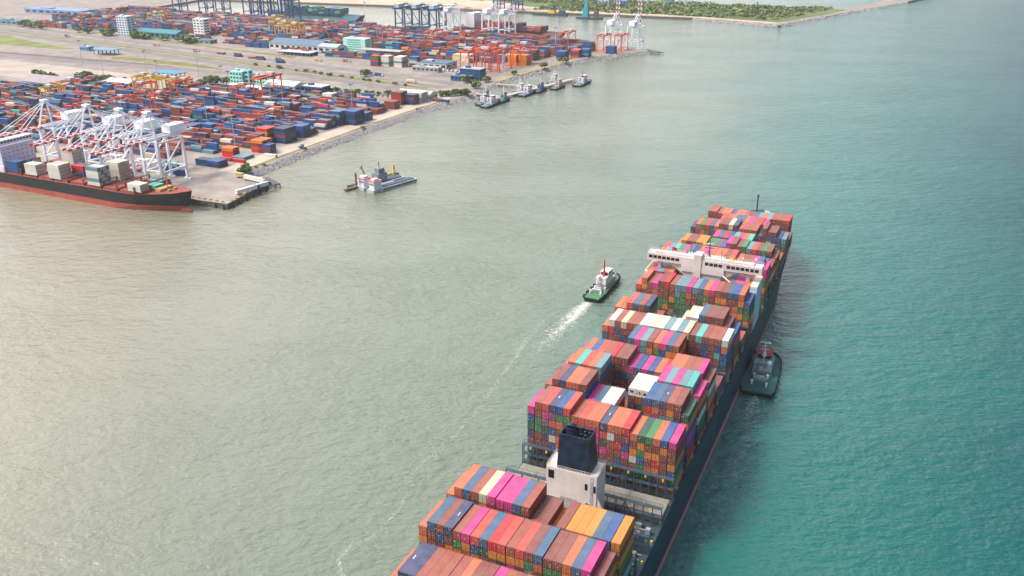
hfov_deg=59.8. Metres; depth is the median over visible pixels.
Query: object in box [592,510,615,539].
shipping container
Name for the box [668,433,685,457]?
shipping container
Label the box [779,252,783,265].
shipping container
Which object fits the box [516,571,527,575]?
shipping container
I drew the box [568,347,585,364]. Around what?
shipping container
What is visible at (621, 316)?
shipping container
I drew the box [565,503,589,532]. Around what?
shipping container
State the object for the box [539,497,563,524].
shipping container
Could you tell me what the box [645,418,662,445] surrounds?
shipping container
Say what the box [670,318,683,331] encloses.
shipping container
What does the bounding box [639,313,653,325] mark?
shipping container
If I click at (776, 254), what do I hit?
shipping container
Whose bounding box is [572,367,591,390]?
shipping container
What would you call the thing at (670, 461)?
door
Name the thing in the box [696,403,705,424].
shipping container
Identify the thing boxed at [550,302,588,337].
tug wake foam
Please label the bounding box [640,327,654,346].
shipping container
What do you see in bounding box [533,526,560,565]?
shipping container
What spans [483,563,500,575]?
shipping container
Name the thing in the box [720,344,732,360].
shipping container
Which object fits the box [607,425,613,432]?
door
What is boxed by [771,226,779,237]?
shipping container
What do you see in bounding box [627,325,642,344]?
shipping container
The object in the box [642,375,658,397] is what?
shipping container
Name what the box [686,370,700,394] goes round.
shipping container
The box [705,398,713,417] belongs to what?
shipping container
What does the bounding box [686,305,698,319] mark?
shipping container
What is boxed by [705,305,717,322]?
shipping container
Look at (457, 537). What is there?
door
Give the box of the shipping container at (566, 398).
[556,389,575,414]
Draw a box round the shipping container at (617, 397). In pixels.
[608,388,624,405]
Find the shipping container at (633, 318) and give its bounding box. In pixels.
[626,311,640,329]
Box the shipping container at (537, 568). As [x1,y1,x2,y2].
[533,563,542,573]
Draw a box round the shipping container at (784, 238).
[781,232,788,243]
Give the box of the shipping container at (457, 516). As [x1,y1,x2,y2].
[444,500,473,537]
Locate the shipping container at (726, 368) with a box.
[719,356,731,372]
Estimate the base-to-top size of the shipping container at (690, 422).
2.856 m
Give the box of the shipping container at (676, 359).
[670,353,683,366]
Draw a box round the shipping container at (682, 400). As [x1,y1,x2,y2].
[674,387,690,412]
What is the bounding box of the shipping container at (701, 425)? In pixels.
[695,416,704,438]
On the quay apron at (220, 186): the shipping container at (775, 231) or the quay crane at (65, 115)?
the quay crane at (65, 115)
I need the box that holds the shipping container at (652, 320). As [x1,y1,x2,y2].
[645,314,659,326]
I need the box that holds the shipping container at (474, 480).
[462,466,489,499]
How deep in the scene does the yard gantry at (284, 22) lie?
1412.33 m
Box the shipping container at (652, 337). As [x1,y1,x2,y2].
[646,328,661,347]
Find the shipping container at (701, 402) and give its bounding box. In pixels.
[697,388,707,410]
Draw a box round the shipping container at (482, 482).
[470,468,496,501]
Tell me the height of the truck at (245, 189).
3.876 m
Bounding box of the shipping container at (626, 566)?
[620,552,631,575]
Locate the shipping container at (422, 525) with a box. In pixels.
[418,499,444,535]
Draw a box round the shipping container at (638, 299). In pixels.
[632,293,646,309]
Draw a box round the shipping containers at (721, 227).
[420,205,792,575]
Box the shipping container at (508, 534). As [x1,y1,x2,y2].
[496,516,524,554]
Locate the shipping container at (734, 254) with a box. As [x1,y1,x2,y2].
[729,249,739,259]
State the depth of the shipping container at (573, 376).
302.47 m
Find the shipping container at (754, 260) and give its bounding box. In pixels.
[752,255,760,263]
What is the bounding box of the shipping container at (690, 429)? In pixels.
[685,414,696,438]
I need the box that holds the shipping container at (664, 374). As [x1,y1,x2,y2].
[657,365,672,382]
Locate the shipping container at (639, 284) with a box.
[636,274,644,289]
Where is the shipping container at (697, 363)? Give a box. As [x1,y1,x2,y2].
[691,357,703,370]
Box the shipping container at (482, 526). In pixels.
[470,509,498,546]
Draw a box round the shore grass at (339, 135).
[251,99,449,167]
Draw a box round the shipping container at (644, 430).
[637,417,655,443]
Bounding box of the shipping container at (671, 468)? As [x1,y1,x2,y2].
[667,446,684,472]
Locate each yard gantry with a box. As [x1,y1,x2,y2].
[38,83,65,96]
[55,77,82,92]
[110,94,134,108]
[120,111,142,129]
[130,72,155,88]
[132,80,157,98]
[138,75,162,89]
[146,11,165,19]
[148,90,171,107]
[150,74,174,91]
[166,75,189,87]
[169,77,193,94]
[197,12,215,19]
[216,16,234,31]
[230,82,250,93]
[251,71,282,96]
[257,108,279,121]
[268,15,284,24]
[268,18,287,33]
[277,20,297,33]
[285,22,305,33]
[314,19,333,31]
[376,24,392,37]
[387,31,404,41]
[426,28,443,38]
[458,30,475,43]
[459,47,482,72]
[475,37,492,48]
[475,46,498,73]
[486,41,504,56]
[489,45,512,71]
[512,41,532,66]
[561,29,575,42]
[595,32,611,52]
[614,32,628,51]
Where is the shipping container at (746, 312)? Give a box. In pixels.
[743,300,754,315]
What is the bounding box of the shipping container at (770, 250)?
[766,244,775,256]
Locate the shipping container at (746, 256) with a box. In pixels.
[741,254,749,260]
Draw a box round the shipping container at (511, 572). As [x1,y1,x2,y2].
[505,568,518,575]
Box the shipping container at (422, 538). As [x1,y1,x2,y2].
[419,534,427,542]
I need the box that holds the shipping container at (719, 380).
[714,375,722,397]
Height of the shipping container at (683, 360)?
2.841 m
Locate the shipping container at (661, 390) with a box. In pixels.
[652,383,668,407]
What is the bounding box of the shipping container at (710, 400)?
[706,390,714,408]
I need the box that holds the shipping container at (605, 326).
[602,313,613,331]
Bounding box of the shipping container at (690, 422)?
[681,408,696,431]
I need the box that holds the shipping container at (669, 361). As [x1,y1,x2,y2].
[661,359,672,372]
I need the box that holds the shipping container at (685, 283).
[680,276,692,292]
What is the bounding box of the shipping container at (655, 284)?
[652,273,662,288]
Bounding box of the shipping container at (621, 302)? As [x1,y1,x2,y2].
[614,296,628,311]
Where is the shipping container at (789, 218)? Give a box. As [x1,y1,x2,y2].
[785,215,792,225]
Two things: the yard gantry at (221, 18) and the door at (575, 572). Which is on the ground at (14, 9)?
the yard gantry at (221, 18)
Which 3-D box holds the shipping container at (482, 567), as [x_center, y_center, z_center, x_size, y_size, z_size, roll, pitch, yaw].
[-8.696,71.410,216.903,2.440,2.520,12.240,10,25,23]
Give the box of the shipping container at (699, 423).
[695,409,705,429]
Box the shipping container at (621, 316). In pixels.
[615,309,629,327]
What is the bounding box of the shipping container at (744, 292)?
[738,285,749,301]
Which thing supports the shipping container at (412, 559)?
on the shipping containers at (721, 227)
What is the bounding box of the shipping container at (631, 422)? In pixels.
[622,410,640,436]
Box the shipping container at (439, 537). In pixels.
[436,533,443,542]
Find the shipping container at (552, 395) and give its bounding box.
[542,387,561,411]
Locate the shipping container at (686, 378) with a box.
[678,369,693,387]
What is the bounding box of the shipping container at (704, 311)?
[698,304,711,321]
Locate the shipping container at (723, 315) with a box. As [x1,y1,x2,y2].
[717,307,729,324]
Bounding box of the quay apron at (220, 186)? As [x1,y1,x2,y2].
[36,145,260,202]
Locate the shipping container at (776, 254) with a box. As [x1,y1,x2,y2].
[771,250,779,262]
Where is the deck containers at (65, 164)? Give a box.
[6,148,165,192]
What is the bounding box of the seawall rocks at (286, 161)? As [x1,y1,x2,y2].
[245,92,479,176]
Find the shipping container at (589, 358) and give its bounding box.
[581,350,598,367]
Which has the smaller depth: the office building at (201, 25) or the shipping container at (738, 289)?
the shipping container at (738, 289)
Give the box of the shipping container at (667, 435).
[660,421,677,448]
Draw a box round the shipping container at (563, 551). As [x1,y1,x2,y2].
[552,532,578,571]
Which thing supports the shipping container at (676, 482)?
on the container ship at (574, 469)
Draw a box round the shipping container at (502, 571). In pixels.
[494,566,509,575]
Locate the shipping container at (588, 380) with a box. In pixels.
[579,369,597,391]
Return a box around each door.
[419,526,426,535]
[419,535,426,542]
[427,522,434,531]
[428,531,435,540]
[436,525,443,533]
[436,533,443,542]
[444,527,451,536]
[444,536,451,544]
[453,531,460,540]
[454,488,461,496]
[461,534,468,542]
[462,490,469,498]
[470,492,477,500]
[470,537,477,545]
[479,494,485,503]
[479,539,486,548]
[487,497,494,505]
[488,542,495,550]
[496,500,502,508]
[497,544,504,553]
[504,502,511,511]
[506,547,513,556]
[513,505,519,513]
[515,550,522,558]
[521,507,528,515]
[524,552,532,561]
[528,406,533,413]
[533,555,541,564]
[533,564,541,573]
[535,403,540,409]
[542,404,547,411]
[543,559,551,568]
[549,406,555,412]
[552,379,558,385]
[552,562,560,571]
[556,407,562,414]
[559,381,564,386]
[562,565,570,574]
[563,409,569,416]
[566,382,571,388]
[571,417,576,423]
[571,568,579,575]
[573,383,578,389]
[578,418,583,425]
[580,385,585,391]
[581,570,589,575]
[585,420,591,427]
[592,421,598,428]
[600,423,606,430]
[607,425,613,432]
[611,543,619,552]
[615,427,621,434]
[622,428,628,436]
[630,434,636,441]
[637,436,644,442]
[644,399,650,405]
[645,437,651,444]
[652,400,658,406]
[653,439,659,446]
[659,402,665,408]
[660,441,667,448]
[667,403,673,410]
[667,458,674,464]
[667,465,673,471]
[667,472,673,477]
[667,480,672,486]
[668,450,675,457]
[669,443,675,450]
[673,412,680,418]
[674,405,680,411]
[681,415,688,422]
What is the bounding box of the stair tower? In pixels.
[243,68,252,84]
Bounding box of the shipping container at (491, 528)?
[479,511,507,548]
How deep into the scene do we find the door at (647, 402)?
289.43 m
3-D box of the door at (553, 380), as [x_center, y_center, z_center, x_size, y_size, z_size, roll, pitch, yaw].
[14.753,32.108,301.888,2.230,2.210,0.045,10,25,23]
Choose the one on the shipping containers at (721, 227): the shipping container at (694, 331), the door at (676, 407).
the shipping container at (694, 331)
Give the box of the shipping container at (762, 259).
[757,256,765,263]
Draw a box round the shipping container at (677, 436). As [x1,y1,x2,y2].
[668,423,685,450]
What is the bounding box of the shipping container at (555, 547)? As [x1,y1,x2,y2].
[543,529,569,569]
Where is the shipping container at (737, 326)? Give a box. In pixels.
[732,322,740,340]
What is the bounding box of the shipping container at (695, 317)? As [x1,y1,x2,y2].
[692,306,703,322]
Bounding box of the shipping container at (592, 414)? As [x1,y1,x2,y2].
[585,401,603,427]
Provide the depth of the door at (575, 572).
214.41 m
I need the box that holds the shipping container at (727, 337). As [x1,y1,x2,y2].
[721,328,734,347]
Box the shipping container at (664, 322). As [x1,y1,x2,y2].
[657,316,671,329]
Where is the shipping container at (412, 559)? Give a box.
[398,542,429,575]
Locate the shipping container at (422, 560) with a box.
[406,544,438,575]
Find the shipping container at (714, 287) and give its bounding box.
[709,280,720,296]
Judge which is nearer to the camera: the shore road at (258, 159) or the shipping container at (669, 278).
the shipping container at (669, 278)
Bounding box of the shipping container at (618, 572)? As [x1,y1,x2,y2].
[615,543,632,575]
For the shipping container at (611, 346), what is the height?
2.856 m
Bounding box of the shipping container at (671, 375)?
[664,366,679,383]
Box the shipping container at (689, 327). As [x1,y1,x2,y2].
[683,320,696,339]
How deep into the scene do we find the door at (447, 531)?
227.46 m
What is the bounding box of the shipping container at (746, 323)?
[742,313,752,325]
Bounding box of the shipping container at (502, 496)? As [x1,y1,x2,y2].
[495,475,521,509]
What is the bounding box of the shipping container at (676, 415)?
[673,397,689,419]
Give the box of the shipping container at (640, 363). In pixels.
[634,354,649,374]
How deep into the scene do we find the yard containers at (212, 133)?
944.50 m
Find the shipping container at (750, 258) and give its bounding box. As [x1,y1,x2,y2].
[746,255,754,261]
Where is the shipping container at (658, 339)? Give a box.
[653,330,667,349]
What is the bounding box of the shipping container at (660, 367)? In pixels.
[654,357,668,376]
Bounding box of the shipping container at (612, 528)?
[601,512,624,549]
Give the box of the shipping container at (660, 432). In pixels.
[652,420,670,446]
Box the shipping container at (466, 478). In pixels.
[454,464,481,497]
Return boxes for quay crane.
[0,99,92,163]
[29,104,133,163]
[62,107,164,176]
[90,111,192,178]
[171,0,188,9]
[197,0,214,12]
[214,0,232,13]
[242,0,258,13]
[252,0,269,15]
[262,0,279,17]
[273,0,290,17]
[280,0,301,18]
[392,3,411,25]
[409,2,433,25]
[427,3,454,28]
[441,2,470,29]
[480,4,508,32]
[492,0,504,9]
[497,4,524,33]
[510,0,523,9]
[604,0,623,47]
[626,0,644,48]
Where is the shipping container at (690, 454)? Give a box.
[683,445,693,468]
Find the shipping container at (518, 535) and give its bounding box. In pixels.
[506,518,533,556]
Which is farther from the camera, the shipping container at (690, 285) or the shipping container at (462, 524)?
the shipping container at (690, 285)
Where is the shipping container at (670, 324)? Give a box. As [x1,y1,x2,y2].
[664,317,677,330]
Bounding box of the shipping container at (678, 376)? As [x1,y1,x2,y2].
[671,368,686,385]
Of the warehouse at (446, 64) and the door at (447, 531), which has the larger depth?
the warehouse at (446, 64)
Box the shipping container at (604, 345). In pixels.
[597,339,611,351]
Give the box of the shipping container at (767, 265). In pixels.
[762,261,770,275]
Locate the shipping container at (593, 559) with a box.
[581,540,606,575]
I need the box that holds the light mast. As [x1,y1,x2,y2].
[228,108,234,144]
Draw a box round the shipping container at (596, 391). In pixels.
[587,383,604,399]
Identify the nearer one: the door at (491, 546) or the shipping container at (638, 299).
the door at (491, 546)
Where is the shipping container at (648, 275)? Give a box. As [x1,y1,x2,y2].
[642,268,654,283]
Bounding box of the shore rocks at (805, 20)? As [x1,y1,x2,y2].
[692,1,907,26]
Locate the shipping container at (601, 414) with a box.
[592,403,611,429]
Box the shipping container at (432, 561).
[416,547,446,575]
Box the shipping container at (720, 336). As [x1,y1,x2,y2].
[714,327,727,346]
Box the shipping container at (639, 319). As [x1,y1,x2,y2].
[632,312,646,329]
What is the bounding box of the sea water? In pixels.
[0,0,1023,575]
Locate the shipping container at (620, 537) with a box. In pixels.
[610,515,633,552]
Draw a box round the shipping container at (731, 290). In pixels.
[727,283,737,299]
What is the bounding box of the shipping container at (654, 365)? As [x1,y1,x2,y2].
[647,356,662,374]
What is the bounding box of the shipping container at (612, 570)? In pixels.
[609,562,615,575]
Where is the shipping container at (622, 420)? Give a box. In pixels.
[614,408,633,434]
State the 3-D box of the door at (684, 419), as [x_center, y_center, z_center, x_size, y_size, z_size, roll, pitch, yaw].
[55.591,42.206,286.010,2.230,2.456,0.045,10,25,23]
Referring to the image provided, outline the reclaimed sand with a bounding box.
[261,0,777,23]
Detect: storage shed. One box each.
[598,0,610,3]
[680,0,693,2]
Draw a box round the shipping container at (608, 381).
[605,375,610,384]
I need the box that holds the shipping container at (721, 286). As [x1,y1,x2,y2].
[715,281,726,297]
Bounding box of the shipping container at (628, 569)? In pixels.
[624,559,631,575]
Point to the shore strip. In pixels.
(531, 70)
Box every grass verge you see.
[0,29,426,88]
[60,28,294,57]
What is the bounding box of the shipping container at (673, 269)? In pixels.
[668,266,678,272]
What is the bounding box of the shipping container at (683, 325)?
[676,319,689,332]
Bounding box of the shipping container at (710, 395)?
[706,383,715,403]
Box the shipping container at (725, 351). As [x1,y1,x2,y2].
[720,336,733,354]
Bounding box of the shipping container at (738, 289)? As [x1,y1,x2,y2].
[732,284,743,300]
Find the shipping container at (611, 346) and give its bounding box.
[604,340,617,352]
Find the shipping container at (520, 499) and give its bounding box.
[512,479,538,514]
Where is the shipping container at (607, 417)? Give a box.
[600,405,618,431]
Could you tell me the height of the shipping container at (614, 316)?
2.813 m
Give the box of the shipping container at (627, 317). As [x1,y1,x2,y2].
[620,310,635,328]
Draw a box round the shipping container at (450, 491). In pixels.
[446,470,467,498]
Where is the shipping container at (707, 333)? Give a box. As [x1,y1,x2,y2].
[702,324,714,344]
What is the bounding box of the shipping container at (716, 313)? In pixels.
[711,306,723,323]
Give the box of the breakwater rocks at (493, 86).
[475,50,649,93]
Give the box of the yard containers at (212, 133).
[0,5,616,176]
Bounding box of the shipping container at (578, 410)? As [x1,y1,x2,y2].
[570,398,589,424]
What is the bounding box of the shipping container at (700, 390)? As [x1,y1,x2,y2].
[693,379,707,403]
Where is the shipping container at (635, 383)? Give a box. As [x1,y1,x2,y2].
[628,373,644,395]
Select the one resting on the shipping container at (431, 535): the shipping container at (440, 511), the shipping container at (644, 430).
the shipping container at (440, 511)
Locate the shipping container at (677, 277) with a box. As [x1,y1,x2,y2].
[669,274,681,290]
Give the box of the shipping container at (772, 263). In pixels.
[769,258,775,272]
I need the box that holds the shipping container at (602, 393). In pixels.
[594,385,611,401]
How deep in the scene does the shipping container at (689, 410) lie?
288.88 m
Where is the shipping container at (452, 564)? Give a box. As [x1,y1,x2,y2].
[438,552,464,575]
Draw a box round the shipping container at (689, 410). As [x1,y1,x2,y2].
[681,397,697,423]
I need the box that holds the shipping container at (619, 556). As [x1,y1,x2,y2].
[612,526,633,561]
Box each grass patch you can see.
[0,34,72,49]
[111,56,229,70]
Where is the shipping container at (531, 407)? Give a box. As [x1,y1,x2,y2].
[528,389,544,414]
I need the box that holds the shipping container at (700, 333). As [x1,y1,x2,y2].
[695,323,708,342]
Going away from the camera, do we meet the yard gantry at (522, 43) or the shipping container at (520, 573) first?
the shipping container at (520, 573)
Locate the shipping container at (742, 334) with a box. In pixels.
[739,330,745,347]
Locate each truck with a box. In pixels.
[235,185,259,194]
[236,172,244,177]
[243,174,265,181]
[254,181,270,189]
[406,79,416,82]
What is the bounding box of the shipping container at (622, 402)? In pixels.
[618,396,624,406]
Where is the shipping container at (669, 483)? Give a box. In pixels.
[667,462,682,486]
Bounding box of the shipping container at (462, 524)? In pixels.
[452,504,481,540]
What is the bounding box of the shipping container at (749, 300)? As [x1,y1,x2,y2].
[744,292,754,309]
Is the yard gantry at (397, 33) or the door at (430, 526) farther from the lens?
the yard gantry at (397, 33)
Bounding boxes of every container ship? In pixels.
[0,133,192,211]
[269,0,364,21]
[454,7,564,37]
[505,195,791,575]
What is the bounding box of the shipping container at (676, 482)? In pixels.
[666,468,682,493]
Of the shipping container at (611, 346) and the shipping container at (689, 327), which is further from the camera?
the shipping container at (689, 327)
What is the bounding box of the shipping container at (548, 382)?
[545,368,559,388]
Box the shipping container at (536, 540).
[524,523,551,562]
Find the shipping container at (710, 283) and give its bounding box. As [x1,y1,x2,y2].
[703,280,715,295]
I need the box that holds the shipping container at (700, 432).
[694,424,703,445]
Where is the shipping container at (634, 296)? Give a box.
[626,292,640,308]
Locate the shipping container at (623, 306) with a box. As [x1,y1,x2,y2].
[621,297,630,308]
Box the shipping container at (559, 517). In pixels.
[552,507,567,526]
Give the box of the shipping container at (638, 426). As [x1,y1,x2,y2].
[630,415,648,441]
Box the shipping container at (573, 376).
[566,366,584,388]
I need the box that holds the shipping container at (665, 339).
[659,331,673,350]
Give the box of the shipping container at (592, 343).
[585,337,599,348]
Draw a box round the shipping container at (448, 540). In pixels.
[444,535,452,545]
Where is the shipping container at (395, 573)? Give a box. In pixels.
[390,548,415,575]
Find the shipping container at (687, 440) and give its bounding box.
[685,422,695,446]
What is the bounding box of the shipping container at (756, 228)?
[752,223,760,234]
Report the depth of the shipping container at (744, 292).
377.13 m
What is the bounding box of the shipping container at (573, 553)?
[562,534,587,574]
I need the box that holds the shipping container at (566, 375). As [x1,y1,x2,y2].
[559,365,577,387]
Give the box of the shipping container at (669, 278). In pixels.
[664,272,676,287]
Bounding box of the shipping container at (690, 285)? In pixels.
[686,277,698,293]
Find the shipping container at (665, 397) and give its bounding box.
[659,384,675,408]
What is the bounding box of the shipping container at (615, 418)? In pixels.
[607,406,625,433]
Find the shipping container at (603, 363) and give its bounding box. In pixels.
[594,352,611,374]
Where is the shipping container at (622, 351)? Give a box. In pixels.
[615,343,630,364]
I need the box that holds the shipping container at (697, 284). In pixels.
[692,278,703,293]
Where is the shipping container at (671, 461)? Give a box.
[667,440,684,465]
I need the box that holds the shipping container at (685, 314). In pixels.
[682,310,689,318]
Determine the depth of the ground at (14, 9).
1236.08 m
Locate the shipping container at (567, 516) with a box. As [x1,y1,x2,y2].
[556,501,580,529]
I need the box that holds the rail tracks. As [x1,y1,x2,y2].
[0,52,173,66]
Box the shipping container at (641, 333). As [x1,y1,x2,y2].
[634,326,648,345]
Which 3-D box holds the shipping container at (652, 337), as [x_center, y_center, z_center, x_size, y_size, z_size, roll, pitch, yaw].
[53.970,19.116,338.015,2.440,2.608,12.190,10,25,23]
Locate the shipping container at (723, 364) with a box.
[719,349,732,367]
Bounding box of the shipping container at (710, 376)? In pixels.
[704,367,716,389]
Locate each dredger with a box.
[344,161,417,193]
[532,7,567,15]
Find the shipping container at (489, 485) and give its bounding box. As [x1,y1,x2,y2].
[478,470,504,503]
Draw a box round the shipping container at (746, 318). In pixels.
[742,306,753,321]
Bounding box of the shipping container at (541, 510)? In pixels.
[530,495,554,521]
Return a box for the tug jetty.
[475,78,574,98]
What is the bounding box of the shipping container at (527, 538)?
[515,521,542,559]
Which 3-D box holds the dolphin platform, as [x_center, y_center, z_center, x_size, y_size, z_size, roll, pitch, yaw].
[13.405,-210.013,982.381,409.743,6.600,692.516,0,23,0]
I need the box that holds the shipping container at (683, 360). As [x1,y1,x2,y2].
[677,354,690,367]
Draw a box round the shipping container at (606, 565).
[594,550,615,575]
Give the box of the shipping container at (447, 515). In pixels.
[435,498,464,534]
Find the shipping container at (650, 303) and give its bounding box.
[644,294,657,311]
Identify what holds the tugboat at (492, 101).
on the sea water
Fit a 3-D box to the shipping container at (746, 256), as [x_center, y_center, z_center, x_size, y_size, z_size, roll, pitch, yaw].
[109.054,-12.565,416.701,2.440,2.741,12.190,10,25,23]
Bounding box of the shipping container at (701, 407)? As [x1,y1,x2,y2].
[696,396,706,417]
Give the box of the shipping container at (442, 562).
[427,549,455,575]
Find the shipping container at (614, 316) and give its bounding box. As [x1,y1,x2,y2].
[609,308,623,326]
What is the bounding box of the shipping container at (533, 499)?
[521,481,546,516]
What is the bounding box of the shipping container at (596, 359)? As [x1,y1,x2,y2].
[588,351,605,368]
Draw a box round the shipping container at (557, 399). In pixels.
[549,388,568,413]
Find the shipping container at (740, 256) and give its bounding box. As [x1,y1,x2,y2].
[737,253,744,260]
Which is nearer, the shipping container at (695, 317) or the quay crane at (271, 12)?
the shipping container at (695, 317)
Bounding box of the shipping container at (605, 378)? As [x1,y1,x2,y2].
[595,368,611,386]
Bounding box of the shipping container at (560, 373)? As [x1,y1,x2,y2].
[552,363,571,386]
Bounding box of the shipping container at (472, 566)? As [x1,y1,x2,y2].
[461,557,481,575]
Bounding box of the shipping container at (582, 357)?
[575,349,591,365]
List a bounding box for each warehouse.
[0,18,35,25]
[19,73,89,88]
[24,6,89,13]
[102,77,142,86]
[132,27,188,38]
[188,37,216,43]
[264,79,305,89]
[269,37,332,50]
[301,83,330,92]
[318,43,345,51]
[399,88,437,100]
[412,64,441,72]
[417,59,456,69]
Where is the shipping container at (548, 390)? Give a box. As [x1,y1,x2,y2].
[535,385,555,410]
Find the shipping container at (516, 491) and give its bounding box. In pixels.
[504,477,529,511]
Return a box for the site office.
[80,44,93,50]
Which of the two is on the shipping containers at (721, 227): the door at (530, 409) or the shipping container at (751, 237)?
the shipping container at (751, 237)
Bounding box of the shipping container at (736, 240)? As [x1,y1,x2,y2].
[731,236,740,249]
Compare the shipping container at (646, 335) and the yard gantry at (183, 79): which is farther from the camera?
the yard gantry at (183, 79)
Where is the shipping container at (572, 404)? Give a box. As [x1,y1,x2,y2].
[563,391,582,416]
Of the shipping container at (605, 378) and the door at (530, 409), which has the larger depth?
the shipping container at (605, 378)
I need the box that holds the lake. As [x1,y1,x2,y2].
[650,0,881,8]
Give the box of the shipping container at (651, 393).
[644,381,661,405]
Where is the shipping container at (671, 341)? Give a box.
[666,332,680,351]
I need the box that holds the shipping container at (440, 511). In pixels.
[427,495,456,531]
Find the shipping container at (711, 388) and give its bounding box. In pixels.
[707,377,715,396]
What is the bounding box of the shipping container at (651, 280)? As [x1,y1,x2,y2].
[647,273,659,287]
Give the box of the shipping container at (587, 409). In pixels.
[577,400,596,426]
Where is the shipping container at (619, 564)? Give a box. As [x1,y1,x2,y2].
[616,536,632,569]
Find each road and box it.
[0,24,456,84]
[0,26,445,88]
[0,31,419,89]
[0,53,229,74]
[218,96,453,172]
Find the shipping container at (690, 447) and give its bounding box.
[683,436,694,461]
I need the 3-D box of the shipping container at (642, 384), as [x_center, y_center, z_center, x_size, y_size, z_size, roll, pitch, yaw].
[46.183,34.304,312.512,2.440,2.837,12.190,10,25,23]
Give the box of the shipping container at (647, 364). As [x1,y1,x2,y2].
[641,355,656,373]
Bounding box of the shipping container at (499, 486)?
[487,472,513,506]
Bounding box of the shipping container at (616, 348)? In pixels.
[610,342,624,362]
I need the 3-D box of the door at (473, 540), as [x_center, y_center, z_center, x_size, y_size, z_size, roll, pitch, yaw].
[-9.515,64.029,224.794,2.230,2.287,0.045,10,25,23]
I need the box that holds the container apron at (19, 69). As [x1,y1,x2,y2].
[0,60,194,88]
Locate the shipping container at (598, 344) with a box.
[591,338,605,349]
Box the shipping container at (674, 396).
[666,386,683,410]
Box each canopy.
[92,47,119,55]
[152,69,186,75]
[229,83,264,89]
[278,49,318,56]
[358,47,404,56]
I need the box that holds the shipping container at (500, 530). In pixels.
[488,513,515,551]
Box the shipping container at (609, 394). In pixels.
[601,386,618,402]
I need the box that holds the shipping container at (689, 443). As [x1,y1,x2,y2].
[684,430,694,452]
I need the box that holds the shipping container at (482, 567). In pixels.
[472,560,490,575]
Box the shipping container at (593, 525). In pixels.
[583,508,606,537]
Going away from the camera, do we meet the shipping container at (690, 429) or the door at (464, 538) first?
the door at (464, 538)
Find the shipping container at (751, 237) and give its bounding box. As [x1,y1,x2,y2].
[748,233,755,241]
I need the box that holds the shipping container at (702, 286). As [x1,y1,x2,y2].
[697,279,709,294]
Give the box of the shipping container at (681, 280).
[675,275,686,291]
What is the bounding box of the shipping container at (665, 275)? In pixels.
[658,271,670,286]
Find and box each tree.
[15,19,30,26]
[25,21,37,27]
[31,69,46,73]
[36,24,48,28]
[74,71,92,76]
[83,28,93,32]
[100,74,116,80]
[102,27,116,35]
[129,30,143,37]
[138,32,151,38]
[158,35,168,39]
[180,34,196,42]
[205,75,220,83]
[219,77,229,83]
[237,165,250,172]
[359,69,370,75]
[438,90,446,96]
[460,75,471,82]
[460,89,468,94]
[470,79,481,87]
[482,75,490,81]
[539,62,547,67]
[557,56,568,61]
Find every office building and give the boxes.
[115,14,135,36]
[192,17,210,34]
[229,68,244,83]
[251,73,275,85]
[343,36,371,52]
[450,73,473,81]
[460,66,485,80]
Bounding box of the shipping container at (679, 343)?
[672,333,686,352]
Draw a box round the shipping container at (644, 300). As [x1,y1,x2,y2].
[638,294,651,310]
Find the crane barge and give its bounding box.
[576,0,603,19]
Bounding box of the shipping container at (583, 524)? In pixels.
[574,505,597,534]
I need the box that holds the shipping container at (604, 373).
[598,361,611,381]
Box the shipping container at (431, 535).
[427,530,435,540]
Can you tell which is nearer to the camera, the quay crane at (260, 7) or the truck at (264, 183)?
the truck at (264, 183)
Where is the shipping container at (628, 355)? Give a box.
[621,344,637,365]
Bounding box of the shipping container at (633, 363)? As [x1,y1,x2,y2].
[627,352,642,374]
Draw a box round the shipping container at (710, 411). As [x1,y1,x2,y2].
[704,403,713,424]
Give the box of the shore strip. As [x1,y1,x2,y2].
[489,51,628,80]
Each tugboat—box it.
[475,88,487,105]
[478,83,488,100]
[479,90,500,108]
[497,85,509,103]
[511,80,523,92]
[517,78,535,96]
[533,76,546,93]
[546,68,557,83]
[549,74,565,89]
[571,70,591,86]
[583,258,620,302]
[739,341,781,397]
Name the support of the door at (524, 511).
in the shipping container at (533, 499)
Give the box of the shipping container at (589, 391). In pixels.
[579,377,597,398]
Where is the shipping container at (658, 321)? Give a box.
[651,315,665,327]
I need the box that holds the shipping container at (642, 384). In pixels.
[635,374,651,397]
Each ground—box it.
[0,0,919,208]
[494,0,844,21]
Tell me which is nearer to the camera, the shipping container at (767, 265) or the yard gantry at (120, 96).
the shipping container at (767, 265)
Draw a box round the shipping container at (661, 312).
[658,310,665,314]
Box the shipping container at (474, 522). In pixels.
[461,506,489,543]
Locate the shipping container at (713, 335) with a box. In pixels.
[708,326,720,345]
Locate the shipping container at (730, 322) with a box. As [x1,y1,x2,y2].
[723,315,735,327]
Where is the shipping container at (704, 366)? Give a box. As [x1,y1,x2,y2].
[697,358,710,379]
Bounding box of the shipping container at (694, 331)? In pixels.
[689,322,702,341]
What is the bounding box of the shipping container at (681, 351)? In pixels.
[672,341,686,358]
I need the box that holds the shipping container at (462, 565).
[450,555,473,575]
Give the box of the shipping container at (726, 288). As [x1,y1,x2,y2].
[721,282,732,298]
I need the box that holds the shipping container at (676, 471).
[666,454,683,477]
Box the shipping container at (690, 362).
[684,356,696,368]
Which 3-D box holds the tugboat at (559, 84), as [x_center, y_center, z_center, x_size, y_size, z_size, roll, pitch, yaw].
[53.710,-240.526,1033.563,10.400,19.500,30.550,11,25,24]
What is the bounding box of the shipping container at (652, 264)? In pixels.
[646,260,657,269]
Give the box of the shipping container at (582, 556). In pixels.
[571,537,597,575]

